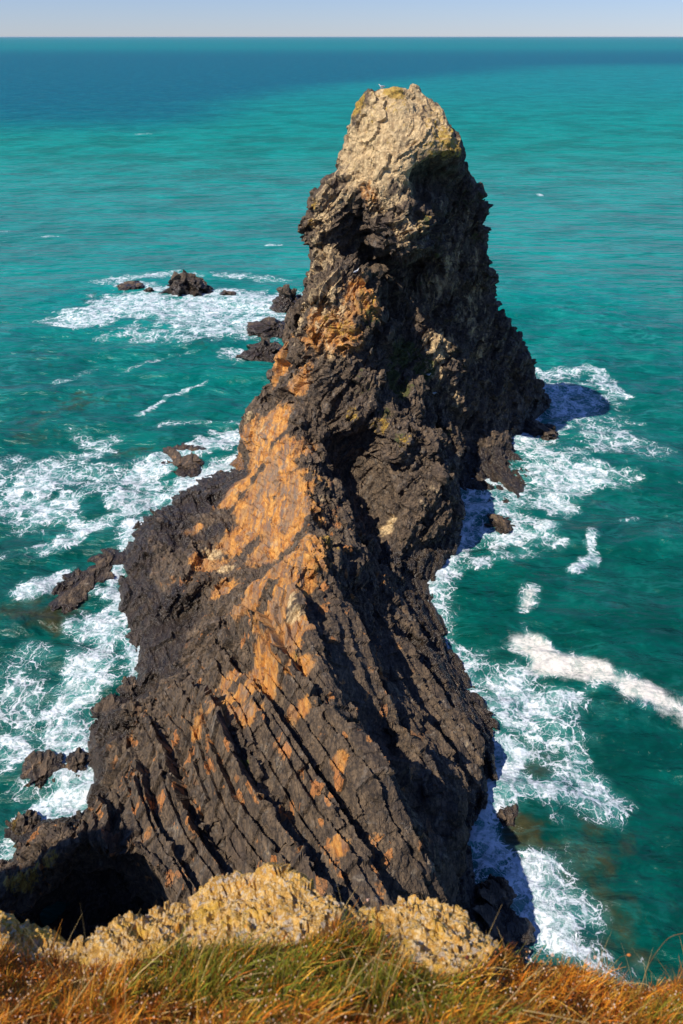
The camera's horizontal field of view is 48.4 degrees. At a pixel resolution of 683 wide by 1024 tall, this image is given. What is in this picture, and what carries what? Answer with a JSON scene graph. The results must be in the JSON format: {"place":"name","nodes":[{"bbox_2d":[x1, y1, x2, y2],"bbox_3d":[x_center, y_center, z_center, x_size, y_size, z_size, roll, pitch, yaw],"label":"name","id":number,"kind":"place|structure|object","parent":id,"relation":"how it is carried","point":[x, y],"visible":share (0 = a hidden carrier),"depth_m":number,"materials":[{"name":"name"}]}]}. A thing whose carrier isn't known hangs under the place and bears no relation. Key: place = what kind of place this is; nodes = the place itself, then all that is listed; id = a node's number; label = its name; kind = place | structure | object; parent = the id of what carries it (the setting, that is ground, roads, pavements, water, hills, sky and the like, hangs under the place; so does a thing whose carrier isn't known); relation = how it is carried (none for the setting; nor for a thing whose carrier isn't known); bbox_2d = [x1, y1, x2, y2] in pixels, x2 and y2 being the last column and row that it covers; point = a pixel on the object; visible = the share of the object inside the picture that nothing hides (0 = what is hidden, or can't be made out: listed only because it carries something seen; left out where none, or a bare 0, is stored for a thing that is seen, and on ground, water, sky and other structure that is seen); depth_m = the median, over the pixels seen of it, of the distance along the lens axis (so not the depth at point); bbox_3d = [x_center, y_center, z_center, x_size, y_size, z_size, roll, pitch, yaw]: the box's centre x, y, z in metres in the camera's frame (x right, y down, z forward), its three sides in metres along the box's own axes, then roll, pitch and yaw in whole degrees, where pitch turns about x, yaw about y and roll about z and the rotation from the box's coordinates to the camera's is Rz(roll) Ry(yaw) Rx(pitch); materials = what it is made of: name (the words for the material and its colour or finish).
{"place":"outdoors","nodes":[
{"label":"outdoors","id":0,"kind":"place"},
{"bbox_2d":[0,37,682,987],"bbox_3d":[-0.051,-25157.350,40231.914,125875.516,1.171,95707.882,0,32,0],"label":"sea","id":1,"kind":"structure","parent":0,"point":[154,163],"depth_m":106.09,"materials":[{"name":"liquid"}]},
{"bbox_2d":[4,809,41,848],"bbox_3d":[-18.658,19.226,45.191,2.444,2.440,3.206,-23,39,-32],"label":"sea rock","id":2,"kind":"object","parent":1,"relation":"in","point":[20,825],"visible":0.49,"depth_m":44.69,"materials":[{"name":"stone"}]},
{"bbox_2d":[20,749,64,788],"bbox_3d":[-19.232,16.608,48.909,2.948,1.023,3.020,0,32,0],"label":"sea rock","id":3,"kind":"object","parent":1,"relation":"in","point":[39,768],"visible":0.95,"depth_m":48.72,"materials":[{"name":"stone"}]},
{"bbox_2d":[51,568,81,594],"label":"sea rock","id":4,"kind":"object","parent":1,"relation":"in","point":[68,581],"visible":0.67,"depth_m":65.26,"materials":[{"name":"stone"}]},
{"bbox_2d":[65,747,91,776],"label":"sea rock","id":5,"kind":"object","parent":1,"relation":"in","point":[79,758],"visible":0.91,"depth_m":49.24,"materials":[{"name":"stone"}]},
{"bbox_2d":[48,548,125,614],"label":"sea rock","id":6,"kind":"object","parent":1,"relation":"in","point":[70,599],"visible":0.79,"depth_m":65.47,"materials":[{"name":"stone"}]},
{"bbox_2d":[90,693,130,718],"bbox_3d":[-16.081,13.905,53.415,2.549,1.242,2.785,22,38,31],"label":"sea rock","id":7,"kind":"object","parent":1,"relation":"in","point":[105,705],"visible":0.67,"depth_m":53.06,"materials":[{"name":"stone"}]},
{"bbox_2d":[116,676,139,699],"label":"sea rock","id":8,"kind":"object","parent":1,"relation":"in","point":[128,687],"visible":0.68,"depth_m":54.51,"materials":[{"name":"stone"}]},
{"bbox_2d":[116,280,144,290],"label":"sea rock","id":9,"kind":"object","parent":1,"relation":"in","point":[129,285],"visible":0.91,"depth_m":142.54,"materials":[{"name":"stone"}]},
{"bbox_2d":[143,287,153,292],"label":"sea rock","id":10,"kind":"object","parent":1,"relation":"in","point":[149,289],"visible":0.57,"depth_m":139.75,"materials":[{"name":"stone"}]},
{"bbox_2d":[161,441,206,477],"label":"sea rock","id":11,"kind":"object","parent":1,"relation":"in","point":[189,464],"visible":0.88,"depth_m":83.58,"materials":[{"name":"stone"}]},
{"bbox_2d":[158,269,213,296],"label":"sea rock","id":12,"kind":"object","parent":1,"relation":"in","point":[184,282],"visible":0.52,"depth_m":138.07,"materials":[{"name":"stone"}]},
{"bbox_2d":[219,290,236,294],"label":"sea rock","id":13,"kind":"object","parent":1,"relation":"in","point":[224,292],"visible":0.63,"depth_m":138.15,"materials":[{"name":"stone"}]},
{"bbox_2d":[236,336,282,362],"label":"sea rock","id":14,"kind":"object","parent":1,"relation":"in","point":[265,349],"visible":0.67,"depth_m":111.95,"materials":[{"name":"stone"}]},
{"bbox_2d":[245,316,284,338],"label":"sea rock","id":15,"kind":"object","parent":1,"relation":"in","point":[269,327],"visible":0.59,"depth_m":120.20,"materials":[{"name":"stone"}]},
{"bbox_2d":[0,83,551,942],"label":"sea stack","id":16,"kind":"object","parent":1,"relation":"in","point":[306,701],"visible":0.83,"depth_m":57.19,"materials":[{"name":"stone"}]},
{"bbox_2d":[269,284,301,312],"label":"sea rock","id":17,"kind":"object","parent":1,"relation":"in","point":[286,299],"visible":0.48,"depth_m":131.43,"materials":[{"name":"stone"}]},
{"bbox_2d":[474,705,498,737],"bbox_3d":[9.209,14.451,52.549,2.711,1.368,3.879,-14,35,-21],"label":"sea rock","id":18,"kind":"object","parent":1,"relation":"in","point":[494,724],"visible":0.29,"depth_m":51.99,"materials":[{"name":"stone"}]},
{"bbox_2d":[474,874,516,909],"bbox_3d":[8.314,21.370,41.621,2.495,2.038,2.704,0,32,0],"label":"sea rock","id":19,"kind":"object","parent":1,"relation":"in","point":[494,891],"visible":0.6,"depth_m":41.18,"materials":[{"name":"stone"}]},
{"bbox_2d":[484,513,514,533],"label":"sea rock","id":20,"kind":"object","parent":1,"relation":"in","point":[500,524],"visible":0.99,"depth_m":73.03,"materials":[{"name":"stone"}]},
{"bbox_2d":[472,903,535,961],"bbox_3d":[7.959,22.553,39.874,3.840,2.269,3.888,28,41,37],"label":"sea rock","id":21,"kind":"object","parent":1,"relation":"in","point":[510,924],"visible":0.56,"depth_m":39.55,"materials":[{"name":"stone"}]},
{"bbox_2d":[496,803,520,826],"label":"sea rock","id":22,"kind":"object","parent":1,"relation":"in","point":[507,815],"visible":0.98,"depth_m":45.73,"materials":[{"name":"stone"}]},
{"bbox_2d":[522,419,557,440],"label":"sea rock","id":23,"kind":"object","parent":1,"relation":"in","point":[535,428],"visible":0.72,"depth_m":89.58,"materials":[{"name":"stone"}]},
{"bbox_2d":[0,870,682,1023],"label":"grass","id":24,"kind":"structure","parent":0,"point":[459,999],"depth_m":4.65,"materials":[{"name":"brown plant"}]},
{"bbox_2d":[0,921,682,1023],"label":"seed heads","id":25,"kind":"object","parent":24,"relation":"on","point":[239,1007],"visible":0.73,"depth_m":4.65,"materials":[{"name":"beige plant"}]},
{"bbox_2d":[0,921,682,1023],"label":"cliff top","id":26,"kind":"structure","parent":0,"point":[320,937],"depth_m":4.96,"materials":[{"name":"plant"}]},
{"bbox_2d":[0,900,182,969],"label":"rock outcrop","id":27,"kind":"object","parent":26,"relation":"on","point":[159,920],"visible":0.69,"depth_m":5.70,"materials":[{"name":"beige stone"}]},
{"bbox_2d":[169,862,353,951],"bbox_3d":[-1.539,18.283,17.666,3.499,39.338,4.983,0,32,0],"label":"rock outcrop","id":28,"kind":"object","parent":26,"relation":"on","point":[278,898],"visible":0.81,"depth_m":5.80,"materials":[{"name":"beige stone"}]},
{"bbox_2d":[370,925,387,997],"bbox_3d":[0.212,2.627,4.293,0.022,0.842,0.136,25,40,34],"label":"dry stem","id":29,"kind":"object","parent":26,"relation":"on","point":[378,962],"visible":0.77,"depth_m":4.19,"materials":[{"name":"plant"}]},
{"bbox_2d":[372,957,433,986],"bbox_3d":[0.465,2.780,4.532,0.570,0.315,0.034,5,32,8],"label":"dry stem","id":30,"kind":"object","parent":26,"relation":"on","point":[397,966],"visible":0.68,"depth_m":4.54,"materials":[{"name":"plant"}]},
{"bbox_2d":[341,894,499,975],"bbox_3d":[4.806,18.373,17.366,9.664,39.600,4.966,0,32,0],"label":"rock outcrop","id":31,"kind":"object","parent":26,"relation":"on","point":[432,927],"visible":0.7,"depth_m":5.52,"materials":[{"name":"beige stone"}]},
{"bbox_2d":[522,1009,588,1023],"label":"dry stem","id":32,"kind":"object","parent":26,"relation":"on","point":[552,1015],"visible":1,"depth_m":3.80,"materials":[{"name":"plant"}]},
{"bbox_2d":[640,933,682,992],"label":"dry stem","id":33,"kind":"object","parent":26,"relation":"on","point":[654,955],"visible":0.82,"depth_m":5.09,"materials":[{"name":"brown plant"}]},
{"bbox_2d":[0,0,682,36],"label":"sky","id":34,"kind":"structure","parent":0,"point":[18,18],"materials":[{"name":"blue"}]}
]}

